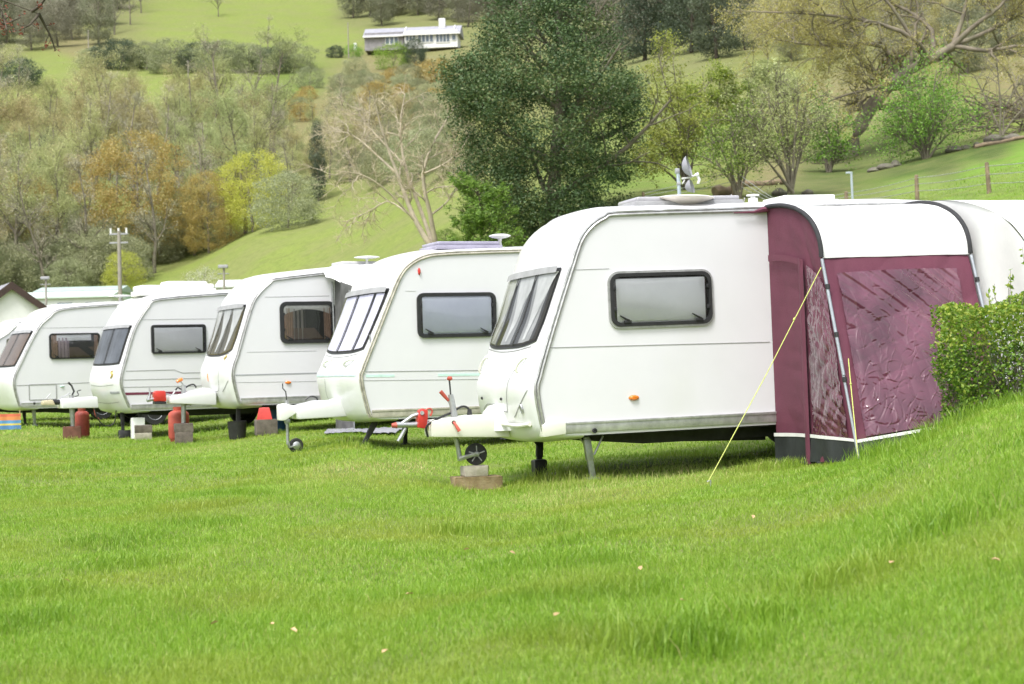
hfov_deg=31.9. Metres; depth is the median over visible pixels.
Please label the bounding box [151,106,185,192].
slope tree
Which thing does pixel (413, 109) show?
scrub bush
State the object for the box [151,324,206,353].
side window
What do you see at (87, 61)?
slope tree
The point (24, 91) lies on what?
slope tree
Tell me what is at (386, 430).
groundsheet
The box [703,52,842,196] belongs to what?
thorn tree
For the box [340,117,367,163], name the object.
slope tree
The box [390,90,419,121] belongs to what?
slope tree
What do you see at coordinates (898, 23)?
hill tree
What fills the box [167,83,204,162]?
slope tree
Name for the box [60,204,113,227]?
scrub bush
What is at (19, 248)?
scrub bush
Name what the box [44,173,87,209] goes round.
slope tree
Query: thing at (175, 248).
scrub bush
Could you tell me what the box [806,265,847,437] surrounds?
end window
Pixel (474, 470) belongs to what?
concrete block
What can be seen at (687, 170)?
aerial mast
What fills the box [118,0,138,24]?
wood tree
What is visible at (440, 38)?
window
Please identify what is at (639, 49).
wood tree
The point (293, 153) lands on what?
slope tree
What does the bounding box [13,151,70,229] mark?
slope tree
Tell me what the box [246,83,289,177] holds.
slope tree
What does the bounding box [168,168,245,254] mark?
golden tree
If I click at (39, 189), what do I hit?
golden tree
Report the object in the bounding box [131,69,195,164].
slope tree
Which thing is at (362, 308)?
front window
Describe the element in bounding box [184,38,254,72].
hedgerow bush
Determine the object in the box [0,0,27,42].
wood tree
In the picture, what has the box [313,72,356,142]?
slope tree
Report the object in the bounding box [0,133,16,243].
slope tree
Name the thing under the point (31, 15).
wood tree
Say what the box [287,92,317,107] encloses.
scrub bush
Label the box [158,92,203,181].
slope tree
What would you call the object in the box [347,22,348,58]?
utility pole
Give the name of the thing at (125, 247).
scrub bush
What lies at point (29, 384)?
locker door
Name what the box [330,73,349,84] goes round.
scrub bush
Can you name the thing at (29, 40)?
wood tree
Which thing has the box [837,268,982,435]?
front window
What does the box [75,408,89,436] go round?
gas cylinder
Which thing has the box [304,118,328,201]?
tree
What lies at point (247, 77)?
slope tree
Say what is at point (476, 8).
wood tree
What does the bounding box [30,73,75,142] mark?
slope tree
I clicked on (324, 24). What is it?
ground
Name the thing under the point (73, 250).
scrub bush
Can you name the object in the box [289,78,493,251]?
bare tree
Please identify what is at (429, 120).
scrub bush
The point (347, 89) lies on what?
scrub bush
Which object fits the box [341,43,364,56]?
garden bush
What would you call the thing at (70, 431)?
wooden block
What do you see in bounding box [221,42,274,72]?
hedgerow bush
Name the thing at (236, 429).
bucket
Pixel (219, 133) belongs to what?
slope tree
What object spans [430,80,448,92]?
scrub bush
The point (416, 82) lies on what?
scrub bush
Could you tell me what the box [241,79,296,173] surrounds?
slope tree
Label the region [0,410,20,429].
windbreak
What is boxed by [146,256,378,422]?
caravan
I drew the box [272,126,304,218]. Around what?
slope tree
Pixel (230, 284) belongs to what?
static caravan
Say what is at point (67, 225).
scrub bush
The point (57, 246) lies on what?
scrub bush
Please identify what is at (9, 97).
slope tree
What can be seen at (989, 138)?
field stone
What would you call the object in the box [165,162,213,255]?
slope tree
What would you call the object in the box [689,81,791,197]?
thorn tree
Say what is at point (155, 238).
slope tree
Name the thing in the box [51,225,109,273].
scrub bush
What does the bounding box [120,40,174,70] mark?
hedgerow bush
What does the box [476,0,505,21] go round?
wood tree
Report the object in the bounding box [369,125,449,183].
scrub bush
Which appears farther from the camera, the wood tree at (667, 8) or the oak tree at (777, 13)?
the wood tree at (667, 8)
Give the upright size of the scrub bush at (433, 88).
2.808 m
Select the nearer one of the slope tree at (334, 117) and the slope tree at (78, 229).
the slope tree at (78, 229)
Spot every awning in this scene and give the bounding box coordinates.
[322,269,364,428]
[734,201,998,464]
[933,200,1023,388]
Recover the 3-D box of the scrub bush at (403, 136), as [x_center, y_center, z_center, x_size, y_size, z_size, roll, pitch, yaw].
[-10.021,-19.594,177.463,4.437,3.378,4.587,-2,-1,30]
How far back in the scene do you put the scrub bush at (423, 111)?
201.06 m
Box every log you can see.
[711,185,734,195]
[736,179,785,186]
[974,135,1023,148]
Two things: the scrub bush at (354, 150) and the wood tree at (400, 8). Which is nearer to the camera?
the scrub bush at (354, 150)
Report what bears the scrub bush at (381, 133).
on the ground at (324, 24)
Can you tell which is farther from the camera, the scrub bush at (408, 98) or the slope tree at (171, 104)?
the scrub bush at (408, 98)
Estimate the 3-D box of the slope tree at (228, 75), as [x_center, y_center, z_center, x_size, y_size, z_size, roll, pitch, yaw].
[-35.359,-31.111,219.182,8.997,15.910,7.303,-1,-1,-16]
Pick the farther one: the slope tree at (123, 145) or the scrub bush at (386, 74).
the scrub bush at (386, 74)
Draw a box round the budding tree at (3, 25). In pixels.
[0,0,59,55]
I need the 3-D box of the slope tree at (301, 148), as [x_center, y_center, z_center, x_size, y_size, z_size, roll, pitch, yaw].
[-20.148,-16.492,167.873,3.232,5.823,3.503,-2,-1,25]
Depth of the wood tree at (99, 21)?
378.46 m
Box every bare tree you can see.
[205,0,222,16]
[262,16,273,47]
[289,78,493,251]
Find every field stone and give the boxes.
[772,188,787,195]
[801,189,813,194]
[867,167,878,172]
[876,163,893,169]
[891,160,900,166]
[945,146,961,152]
[961,145,970,149]
[983,134,1001,141]
[1002,133,1019,139]
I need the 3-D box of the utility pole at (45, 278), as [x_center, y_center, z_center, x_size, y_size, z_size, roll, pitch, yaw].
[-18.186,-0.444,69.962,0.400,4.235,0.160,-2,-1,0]
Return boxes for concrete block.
[134,425,152,432]
[134,433,151,439]
[174,423,193,431]
[175,432,192,443]
[450,474,502,490]
[460,465,488,476]
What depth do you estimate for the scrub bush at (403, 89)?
248.54 m
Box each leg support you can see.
[118,430,130,437]
[531,459,546,476]
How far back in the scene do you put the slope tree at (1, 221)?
140.45 m
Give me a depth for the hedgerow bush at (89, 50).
327.77 m
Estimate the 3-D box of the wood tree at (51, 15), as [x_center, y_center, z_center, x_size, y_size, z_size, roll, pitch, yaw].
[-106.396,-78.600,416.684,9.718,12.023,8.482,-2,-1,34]
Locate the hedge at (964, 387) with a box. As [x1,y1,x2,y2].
[925,248,1023,423]
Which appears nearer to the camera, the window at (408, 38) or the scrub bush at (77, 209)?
the scrub bush at (77, 209)
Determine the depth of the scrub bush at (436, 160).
113.96 m
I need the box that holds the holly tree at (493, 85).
[428,0,701,241]
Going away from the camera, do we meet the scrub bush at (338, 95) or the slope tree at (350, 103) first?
the slope tree at (350, 103)
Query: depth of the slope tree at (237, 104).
199.69 m
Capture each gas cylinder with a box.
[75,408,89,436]
[168,407,188,441]
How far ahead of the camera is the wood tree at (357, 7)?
434.80 m
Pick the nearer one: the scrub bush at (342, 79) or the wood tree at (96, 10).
the scrub bush at (342, 79)
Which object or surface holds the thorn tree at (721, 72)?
on the ground at (324, 24)
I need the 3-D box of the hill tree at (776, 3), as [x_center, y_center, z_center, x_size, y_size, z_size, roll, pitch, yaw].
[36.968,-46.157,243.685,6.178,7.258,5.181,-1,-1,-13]
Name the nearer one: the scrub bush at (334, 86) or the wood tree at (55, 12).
the scrub bush at (334, 86)
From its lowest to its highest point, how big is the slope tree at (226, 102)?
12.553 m
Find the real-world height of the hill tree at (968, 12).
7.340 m
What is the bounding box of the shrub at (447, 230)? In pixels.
[436,228,464,240]
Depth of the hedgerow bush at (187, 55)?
308.38 m
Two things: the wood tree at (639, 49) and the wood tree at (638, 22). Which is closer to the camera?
the wood tree at (639, 49)
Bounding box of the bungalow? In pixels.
[354,18,463,53]
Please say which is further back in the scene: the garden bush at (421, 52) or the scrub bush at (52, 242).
the garden bush at (421, 52)
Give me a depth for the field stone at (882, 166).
75.78 m
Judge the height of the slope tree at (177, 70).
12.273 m
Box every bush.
[0,56,48,88]
[0,228,46,284]
[0,242,38,287]
[0,243,29,284]
[0,246,42,292]
[2,231,35,263]
[17,240,74,282]
[19,235,67,274]
[20,263,67,292]
[25,212,76,240]
[39,233,81,258]
[39,256,95,288]
[42,241,91,275]
[47,224,129,281]
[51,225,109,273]
[54,200,96,231]
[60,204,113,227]
[74,46,113,68]
[74,230,154,285]
[86,37,149,69]
[90,209,159,257]
[93,234,157,281]
[98,250,148,289]
[104,212,179,261]
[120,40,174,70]
[125,220,185,263]
[130,210,186,250]
[134,36,200,73]
[157,218,201,253]
[160,214,215,241]
[171,202,239,252]
[173,39,228,72]
[181,265,222,286]
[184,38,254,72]
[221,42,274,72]
[244,46,296,72]
[246,168,329,230]
[258,41,321,70]
[285,101,317,121]
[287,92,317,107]
[290,96,316,114]
[294,66,325,87]
[296,84,318,98]
[324,45,343,57]
[324,89,355,106]
[325,73,358,94]
[328,153,366,181]
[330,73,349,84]
[330,103,371,130]
[331,86,359,97]
[334,132,380,164]
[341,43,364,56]
[341,56,370,75]
[347,69,373,86]
[348,92,368,102]
[350,140,416,185]
[358,102,390,124]
[359,80,386,97]
[361,72,387,89]
[368,126,395,153]
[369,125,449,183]
[371,41,415,69]
[376,115,417,146]
[379,65,405,82]
[386,82,414,101]
[387,73,415,90]
[388,126,452,172]
[390,91,424,115]
[391,129,425,157]
[392,62,424,84]
[398,38,426,65]
[399,114,428,128]
[403,90,444,124]
[408,77,427,92]
[409,118,497,173]
[410,108,455,136]
[412,57,457,82]
[412,93,445,114]
[416,82,440,95]
[418,103,451,125]
[421,92,463,123]
[423,87,444,102]
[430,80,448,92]
[438,170,527,246]
[440,110,463,125]
[925,72,1023,141]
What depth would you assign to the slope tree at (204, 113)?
183.15 m
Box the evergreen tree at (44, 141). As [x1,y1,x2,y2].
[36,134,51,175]
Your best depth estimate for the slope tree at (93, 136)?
185.04 m
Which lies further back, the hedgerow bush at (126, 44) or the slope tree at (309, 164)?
the hedgerow bush at (126, 44)
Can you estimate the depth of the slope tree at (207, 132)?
163.76 m
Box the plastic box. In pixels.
[130,417,144,438]
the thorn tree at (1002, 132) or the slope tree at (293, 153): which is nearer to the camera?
the thorn tree at (1002, 132)
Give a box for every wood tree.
[0,0,10,34]
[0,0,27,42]
[0,3,8,50]
[8,0,47,33]
[10,0,49,49]
[39,1,68,28]
[40,0,75,46]
[52,0,87,39]
[67,0,92,19]
[75,0,119,43]
[88,2,104,32]
[89,0,126,23]
[103,0,128,34]
[115,0,128,8]
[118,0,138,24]
[336,0,365,17]
[357,0,377,15]
[363,0,399,25]
[381,0,406,14]
[403,0,431,14]
[423,0,450,19]
[442,0,471,21]
[449,0,488,26]
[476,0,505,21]
[500,0,534,17]
[568,0,618,56]
[592,0,649,60]
[612,0,675,60]
[621,2,648,37]
[652,1,689,46]
[655,0,717,52]
[669,0,699,41]
[682,0,745,58]
[695,0,742,46]
[725,0,763,50]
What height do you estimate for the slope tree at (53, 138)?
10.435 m
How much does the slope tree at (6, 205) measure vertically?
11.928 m
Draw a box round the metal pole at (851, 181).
[846,172,853,198]
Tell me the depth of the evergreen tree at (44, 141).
196.51 m
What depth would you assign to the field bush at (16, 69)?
301.96 m
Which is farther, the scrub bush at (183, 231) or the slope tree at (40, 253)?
the scrub bush at (183, 231)
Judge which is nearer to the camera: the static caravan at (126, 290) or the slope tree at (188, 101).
the static caravan at (126, 290)
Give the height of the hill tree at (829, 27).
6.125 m
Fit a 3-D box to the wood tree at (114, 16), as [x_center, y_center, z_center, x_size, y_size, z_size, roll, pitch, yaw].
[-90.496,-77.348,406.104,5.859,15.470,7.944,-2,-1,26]
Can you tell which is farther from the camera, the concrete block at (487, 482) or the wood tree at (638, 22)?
the wood tree at (638, 22)
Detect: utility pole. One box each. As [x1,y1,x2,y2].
[40,276,50,305]
[109,228,127,300]
[218,265,228,289]
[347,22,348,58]
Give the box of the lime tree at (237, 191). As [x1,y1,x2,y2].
[204,147,294,232]
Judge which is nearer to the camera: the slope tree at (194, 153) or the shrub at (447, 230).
the shrub at (447, 230)
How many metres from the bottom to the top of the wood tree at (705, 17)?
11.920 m
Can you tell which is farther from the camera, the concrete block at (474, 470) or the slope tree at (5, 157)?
the slope tree at (5, 157)
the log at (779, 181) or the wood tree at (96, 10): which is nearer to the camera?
the log at (779, 181)
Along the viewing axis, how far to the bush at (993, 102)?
79.75 m
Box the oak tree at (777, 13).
[709,0,1023,159]
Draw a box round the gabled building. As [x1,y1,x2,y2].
[0,281,46,322]
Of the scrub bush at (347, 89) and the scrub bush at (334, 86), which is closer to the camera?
the scrub bush at (347, 89)
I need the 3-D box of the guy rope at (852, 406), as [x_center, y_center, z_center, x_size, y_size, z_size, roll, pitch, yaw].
[3.190,0.682,16.728,0.042,1.057,0.882,-2,-1,4]
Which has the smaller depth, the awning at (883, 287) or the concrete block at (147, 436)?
the awning at (883, 287)
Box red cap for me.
[257,407,271,419]
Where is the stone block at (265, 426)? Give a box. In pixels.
[254,419,277,435]
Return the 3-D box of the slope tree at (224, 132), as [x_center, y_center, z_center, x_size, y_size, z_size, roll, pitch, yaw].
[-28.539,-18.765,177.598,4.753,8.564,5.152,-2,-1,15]
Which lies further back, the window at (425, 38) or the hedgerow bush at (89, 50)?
the window at (425, 38)
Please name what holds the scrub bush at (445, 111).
on the ground at (324, 24)
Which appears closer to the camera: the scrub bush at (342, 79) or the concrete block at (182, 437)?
the concrete block at (182, 437)
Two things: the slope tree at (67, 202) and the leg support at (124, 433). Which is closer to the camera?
the leg support at (124, 433)
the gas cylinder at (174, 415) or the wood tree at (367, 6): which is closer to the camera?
the gas cylinder at (174, 415)
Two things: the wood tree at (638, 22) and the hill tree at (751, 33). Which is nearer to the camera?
the hill tree at (751, 33)
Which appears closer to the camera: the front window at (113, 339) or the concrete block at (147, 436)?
the concrete block at (147, 436)
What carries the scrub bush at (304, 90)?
on the ground at (324, 24)
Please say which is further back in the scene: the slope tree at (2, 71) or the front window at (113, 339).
the slope tree at (2, 71)
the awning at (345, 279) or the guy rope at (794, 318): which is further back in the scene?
the awning at (345, 279)
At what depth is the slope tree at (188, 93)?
195.11 m
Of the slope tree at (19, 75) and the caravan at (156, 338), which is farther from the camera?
the slope tree at (19, 75)
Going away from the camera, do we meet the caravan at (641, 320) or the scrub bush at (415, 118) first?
the caravan at (641, 320)
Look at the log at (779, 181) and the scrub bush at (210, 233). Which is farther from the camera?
the scrub bush at (210, 233)
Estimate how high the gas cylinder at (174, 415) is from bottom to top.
0.626 m
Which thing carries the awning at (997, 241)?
attached to the caravan at (641, 320)
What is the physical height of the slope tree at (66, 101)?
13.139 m
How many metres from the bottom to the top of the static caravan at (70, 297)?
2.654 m
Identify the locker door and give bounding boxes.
[29,384,56,400]
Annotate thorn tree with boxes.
[622,28,732,189]
[671,58,755,143]
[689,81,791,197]
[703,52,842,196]
[715,57,808,136]
[791,81,868,171]
[848,34,1007,166]
[952,53,1023,135]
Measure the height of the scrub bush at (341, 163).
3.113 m
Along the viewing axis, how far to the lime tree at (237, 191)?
143.71 m
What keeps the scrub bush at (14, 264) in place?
on the ground at (324, 24)
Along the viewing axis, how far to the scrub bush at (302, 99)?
245.39 m
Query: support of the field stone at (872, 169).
on the ground at (324, 24)
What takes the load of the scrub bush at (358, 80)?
on the ground at (324, 24)
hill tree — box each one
[736,0,790,70]
[766,0,794,21]
[770,6,808,60]
[784,4,805,43]
[802,0,823,21]
[812,0,873,55]
[812,1,842,72]
[869,0,936,68]
[879,2,904,38]
[894,0,947,44]
[921,0,960,45]
[930,0,999,72]
[937,0,959,38]
[948,0,982,17]
[973,0,1023,54]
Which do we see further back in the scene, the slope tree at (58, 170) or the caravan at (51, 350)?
the slope tree at (58, 170)
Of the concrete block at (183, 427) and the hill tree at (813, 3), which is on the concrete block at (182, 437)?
the concrete block at (183, 427)
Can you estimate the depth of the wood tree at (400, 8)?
433.41 m
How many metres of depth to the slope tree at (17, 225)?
136.90 m
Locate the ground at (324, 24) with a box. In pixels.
[0,0,1023,683]
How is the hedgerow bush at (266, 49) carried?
on the ground at (324, 24)
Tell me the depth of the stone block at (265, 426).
31.26 m
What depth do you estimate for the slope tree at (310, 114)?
193.47 m
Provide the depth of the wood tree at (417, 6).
428.11 m
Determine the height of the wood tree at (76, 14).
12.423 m
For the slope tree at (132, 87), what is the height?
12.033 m
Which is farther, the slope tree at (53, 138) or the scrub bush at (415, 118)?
the scrub bush at (415, 118)
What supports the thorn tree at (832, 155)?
on the ground at (324, 24)
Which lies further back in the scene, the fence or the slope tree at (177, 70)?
the slope tree at (177, 70)
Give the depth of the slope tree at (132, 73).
219.54 m
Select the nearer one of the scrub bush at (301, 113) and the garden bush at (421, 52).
the scrub bush at (301, 113)
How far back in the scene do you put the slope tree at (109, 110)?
191.11 m
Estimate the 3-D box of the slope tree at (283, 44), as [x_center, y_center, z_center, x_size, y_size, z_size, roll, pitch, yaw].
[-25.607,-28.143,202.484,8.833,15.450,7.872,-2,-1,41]
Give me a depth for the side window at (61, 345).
40.60 m
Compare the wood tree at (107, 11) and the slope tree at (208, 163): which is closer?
the slope tree at (208, 163)
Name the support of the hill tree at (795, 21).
on the ground at (324, 24)
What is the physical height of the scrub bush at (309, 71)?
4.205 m
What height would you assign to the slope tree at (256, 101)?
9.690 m
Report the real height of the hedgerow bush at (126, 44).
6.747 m
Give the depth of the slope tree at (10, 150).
174.42 m
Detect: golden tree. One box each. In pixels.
[1,164,66,246]
[63,127,199,258]
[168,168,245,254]
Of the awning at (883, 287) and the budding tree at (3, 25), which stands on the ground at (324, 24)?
the budding tree at (3, 25)
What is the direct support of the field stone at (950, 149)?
on the ground at (324, 24)
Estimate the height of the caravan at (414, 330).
3.065 m
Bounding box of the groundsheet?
[324,427,401,432]
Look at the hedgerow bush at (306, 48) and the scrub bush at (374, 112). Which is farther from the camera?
the hedgerow bush at (306, 48)
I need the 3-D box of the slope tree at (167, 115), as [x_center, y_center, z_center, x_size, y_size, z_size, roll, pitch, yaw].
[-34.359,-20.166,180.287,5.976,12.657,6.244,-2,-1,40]
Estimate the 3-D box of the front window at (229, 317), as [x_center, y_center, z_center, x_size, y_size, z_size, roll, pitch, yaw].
[-5.246,-0.210,32.559,0.366,0.932,1.860,-1,-1,-24]
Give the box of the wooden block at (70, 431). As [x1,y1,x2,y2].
[63,426,80,438]
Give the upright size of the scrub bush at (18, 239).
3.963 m
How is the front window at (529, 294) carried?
in the caravan at (641, 320)
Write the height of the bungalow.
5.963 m
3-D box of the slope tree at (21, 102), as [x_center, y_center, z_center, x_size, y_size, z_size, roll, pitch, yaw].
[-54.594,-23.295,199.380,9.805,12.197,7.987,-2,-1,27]
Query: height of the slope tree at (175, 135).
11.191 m
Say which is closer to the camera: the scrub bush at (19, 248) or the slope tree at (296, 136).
the scrub bush at (19, 248)
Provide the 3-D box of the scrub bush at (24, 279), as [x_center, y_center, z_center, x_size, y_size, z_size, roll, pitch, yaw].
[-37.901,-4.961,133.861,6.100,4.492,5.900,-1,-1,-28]
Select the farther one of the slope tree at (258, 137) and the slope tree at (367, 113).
the slope tree at (367, 113)
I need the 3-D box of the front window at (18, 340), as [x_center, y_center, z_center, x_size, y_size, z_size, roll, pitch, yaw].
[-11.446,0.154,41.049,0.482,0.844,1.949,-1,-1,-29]
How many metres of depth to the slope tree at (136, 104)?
180.51 m
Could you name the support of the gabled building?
on the ground at (324, 24)
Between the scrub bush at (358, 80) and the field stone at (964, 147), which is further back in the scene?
the scrub bush at (358, 80)
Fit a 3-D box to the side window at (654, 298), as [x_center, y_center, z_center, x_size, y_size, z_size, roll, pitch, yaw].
[1.533,-0.444,18.340,1.148,0.586,0.056,-2,-1,-16]
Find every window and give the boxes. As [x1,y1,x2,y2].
[0,330,32,367]
[49,333,99,358]
[93,324,131,365]
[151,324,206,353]
[207,304,245,355]
[279,301,334,343]
[327,287,388,353]
[385,36,397,44]
[406,35,415,40]
[416,292,496,337]
[417,35,433,42]
[436,34,449,42]
[490,266,560,348]
[607,269,713,328]
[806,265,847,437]
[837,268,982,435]
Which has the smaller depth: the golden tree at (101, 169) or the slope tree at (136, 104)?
the golden tree at (101, 169)
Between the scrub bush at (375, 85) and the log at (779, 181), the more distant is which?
the scrub bush at (375, 85)
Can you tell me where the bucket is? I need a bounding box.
[227,421,246,439]
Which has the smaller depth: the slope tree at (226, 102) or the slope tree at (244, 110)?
the slope tree at (226, 102)
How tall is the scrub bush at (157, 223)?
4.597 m
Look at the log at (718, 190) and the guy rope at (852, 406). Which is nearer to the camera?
the guy rope at (852, 406)
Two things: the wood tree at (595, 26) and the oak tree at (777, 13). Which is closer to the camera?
the oak tree at (777, 13)
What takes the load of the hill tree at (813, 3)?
on the ground at (324, 24)
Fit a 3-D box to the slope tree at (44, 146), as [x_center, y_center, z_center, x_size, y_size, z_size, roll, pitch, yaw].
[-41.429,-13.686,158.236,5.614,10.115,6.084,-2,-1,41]
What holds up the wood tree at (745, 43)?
on the ground at (324, 24)
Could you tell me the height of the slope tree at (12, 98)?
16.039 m
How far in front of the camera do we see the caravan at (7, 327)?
44.74 m
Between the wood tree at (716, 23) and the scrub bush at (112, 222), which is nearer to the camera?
the scrub bush at (112, 222)
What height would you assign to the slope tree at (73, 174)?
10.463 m
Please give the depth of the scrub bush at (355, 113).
218.85 m
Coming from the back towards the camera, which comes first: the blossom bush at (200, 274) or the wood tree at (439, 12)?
the wood tree at (439, 12)
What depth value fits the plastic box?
35.67 m
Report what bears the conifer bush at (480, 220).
on the ground at (324, 24)
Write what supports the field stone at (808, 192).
on the ground at (324, 24)
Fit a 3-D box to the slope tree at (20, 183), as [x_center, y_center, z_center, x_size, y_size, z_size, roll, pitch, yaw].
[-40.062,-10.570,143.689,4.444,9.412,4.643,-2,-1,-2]
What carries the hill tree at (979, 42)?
on the ground at (324, 24)
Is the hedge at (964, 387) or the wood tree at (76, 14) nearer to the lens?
the hedge at (964, 387)
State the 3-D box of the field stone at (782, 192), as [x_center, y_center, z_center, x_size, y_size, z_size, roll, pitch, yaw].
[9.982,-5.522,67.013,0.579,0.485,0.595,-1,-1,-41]
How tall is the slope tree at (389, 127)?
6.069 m
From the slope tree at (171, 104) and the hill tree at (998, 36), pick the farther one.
the slope tree at (171, 104)
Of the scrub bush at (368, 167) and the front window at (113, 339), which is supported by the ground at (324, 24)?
the scrub bush at (368, 167)
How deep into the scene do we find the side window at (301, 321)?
32.02 m
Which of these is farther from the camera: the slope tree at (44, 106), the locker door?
the slope tree at (44, 106)
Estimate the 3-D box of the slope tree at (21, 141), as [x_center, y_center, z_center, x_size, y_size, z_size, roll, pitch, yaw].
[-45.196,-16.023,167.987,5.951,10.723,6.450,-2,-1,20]
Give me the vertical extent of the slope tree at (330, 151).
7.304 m
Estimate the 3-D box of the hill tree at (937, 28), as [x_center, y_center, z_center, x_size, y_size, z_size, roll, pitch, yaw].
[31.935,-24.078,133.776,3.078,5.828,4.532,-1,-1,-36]
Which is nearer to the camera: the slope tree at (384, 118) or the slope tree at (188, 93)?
the slope tree at (384, 118)
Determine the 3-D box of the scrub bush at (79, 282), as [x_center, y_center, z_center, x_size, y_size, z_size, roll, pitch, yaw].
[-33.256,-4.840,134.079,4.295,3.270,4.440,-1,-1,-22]
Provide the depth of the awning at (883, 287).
17.62 m
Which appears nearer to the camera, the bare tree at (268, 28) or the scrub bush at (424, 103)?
the scrub bush at (424, 103)
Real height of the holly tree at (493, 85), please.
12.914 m
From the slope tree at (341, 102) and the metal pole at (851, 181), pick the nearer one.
the metal pole at (851, 181)
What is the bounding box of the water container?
[270,409,285,430]
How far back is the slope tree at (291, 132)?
187.88 m
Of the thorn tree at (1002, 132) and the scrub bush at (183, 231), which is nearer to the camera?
the thorn tree at (1002, 132)
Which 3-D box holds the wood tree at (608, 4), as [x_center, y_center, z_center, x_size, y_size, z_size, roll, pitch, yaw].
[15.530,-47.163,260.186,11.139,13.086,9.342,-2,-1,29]
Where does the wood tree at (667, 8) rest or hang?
on the ground at (324, 24)
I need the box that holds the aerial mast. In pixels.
[675,156,700,194]
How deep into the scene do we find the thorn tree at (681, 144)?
71.75 m
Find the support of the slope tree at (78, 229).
on the ground at (324, 24)
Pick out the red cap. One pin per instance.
(264, 413)
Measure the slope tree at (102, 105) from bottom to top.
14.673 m
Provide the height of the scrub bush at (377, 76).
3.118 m
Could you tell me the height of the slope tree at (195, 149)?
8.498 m
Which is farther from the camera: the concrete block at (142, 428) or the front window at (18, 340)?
the front window at (18, 340)
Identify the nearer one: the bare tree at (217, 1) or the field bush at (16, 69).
the field bush at (16, 69)
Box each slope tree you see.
[0,41,16,149]
[0,45,23,135]
[0,45,39,138]
[0,82,29,128]
[0,89,53,183]
[0,106,41,179]
[0,121,35,190]
[0,122,55,200]
[0,132,13,172]
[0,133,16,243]
[0,136,15,209]
[0,151,39,236]
[0,155,63,282]
[0,157,35,244]
[0,168,22,230]
[0,217,12,246]
[2,164,62,287]
[8,136,77,205]
[13,77,55,149]
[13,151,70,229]
[18,136,83,257]
[21,137,104,225]
[28,127,81,181]
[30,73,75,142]
[33,74,70,161]
[34,146,70,218]
[39,66,116,179]
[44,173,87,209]
[55,140,115,279]
[59,58,102,157]
[62,98,114,196]
[72,47,130,166]
[74,59,134,179]
[74,69,140,189]
[90,71,154,150]
[96,126,139,200]
[97,75,148,174]
[106,78,155,203]
[107,65,146,142]
[109,73,170,187]
[114,133,181,272]
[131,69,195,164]
[131,81,202,201]
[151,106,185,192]
[153,94,203,193]
[156,61,204,111]
[156,69,217,150]
[157,58,223,153]
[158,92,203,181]
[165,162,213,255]
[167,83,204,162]
[173,120,228,192]
[174,121,225,204]
[176,133,218,235]
[177,91,240,221]
[182,89,223,134]
[185,21,244,118]
[187,20,247,105]
[193,86,241,156]
[194,84,270,233]
[196,125,241,211]
[197,127,271,238]
[205,101,246,162]
[206,85,258,155]
[208,117,242,178]
[224,34,279,124]
[227,102,277,198]
[229,101,267,171]
[234,80,281,155]
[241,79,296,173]
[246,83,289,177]
[247,24,311,159]
[267,125,308,174]
[272,114,298,167]
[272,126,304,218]
[276,135,310,210]
[278,140,310,195]
[297,129,335,170]
[298,140,331,177]
[299,89,331,146]
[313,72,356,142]
[319,91,356,163]
[320,108,350,178]
[328,110,362,181]
[331,90,358,152]
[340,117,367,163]
[350,101,384,134]
[351,75,386,158]
[352,118,378,171]
[368,84,396,121]
[374,107,398,143]
[374,109,397,165]
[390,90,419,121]
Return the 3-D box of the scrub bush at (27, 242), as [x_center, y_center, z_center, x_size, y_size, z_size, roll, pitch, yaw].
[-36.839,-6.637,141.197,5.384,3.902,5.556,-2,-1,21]
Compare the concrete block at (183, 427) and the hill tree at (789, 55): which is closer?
the concrete block at (183, 427)
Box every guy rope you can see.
[707,267,821,485]
[848,358,857,454]
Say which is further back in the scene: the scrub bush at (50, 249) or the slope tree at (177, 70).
the slope tree at (177, 70)
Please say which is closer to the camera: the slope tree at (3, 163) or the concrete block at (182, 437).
the concrete block at (182, 437)
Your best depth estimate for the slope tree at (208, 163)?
151.14 m
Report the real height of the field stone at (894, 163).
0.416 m
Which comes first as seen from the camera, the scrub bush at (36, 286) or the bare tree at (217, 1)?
the scrub bush at (36, 286)
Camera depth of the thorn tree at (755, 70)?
99.89 m
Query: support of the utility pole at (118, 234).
on the ground at (324, 24)
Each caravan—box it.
[0,295,166,425]
[0,317,111,419]
[29,290,126,304]
[34,285,132,298]
[41,281,258,437]
[47,303,77,306]
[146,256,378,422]
[215,280,240,289]
[276,234,522,451]
[391,194,1023,478]
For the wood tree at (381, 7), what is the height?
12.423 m
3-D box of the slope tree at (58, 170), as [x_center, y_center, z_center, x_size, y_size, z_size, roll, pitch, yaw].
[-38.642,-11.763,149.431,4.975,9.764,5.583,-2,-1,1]
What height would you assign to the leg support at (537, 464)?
0.208 m
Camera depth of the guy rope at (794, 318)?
16.80 m
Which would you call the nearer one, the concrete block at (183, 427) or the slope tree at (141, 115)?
the concrete block at (183, 427)
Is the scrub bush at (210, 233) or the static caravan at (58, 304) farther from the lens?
the scrub bush at (210, 233)
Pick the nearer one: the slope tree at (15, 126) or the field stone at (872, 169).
the field stone at (872, 169)
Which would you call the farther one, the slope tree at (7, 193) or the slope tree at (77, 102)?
the slope tree at (77, 102)
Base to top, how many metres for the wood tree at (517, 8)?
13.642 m
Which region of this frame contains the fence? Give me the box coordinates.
[642,162,1023,199]
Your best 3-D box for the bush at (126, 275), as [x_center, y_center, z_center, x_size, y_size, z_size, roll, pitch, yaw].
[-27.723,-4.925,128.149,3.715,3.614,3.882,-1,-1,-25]

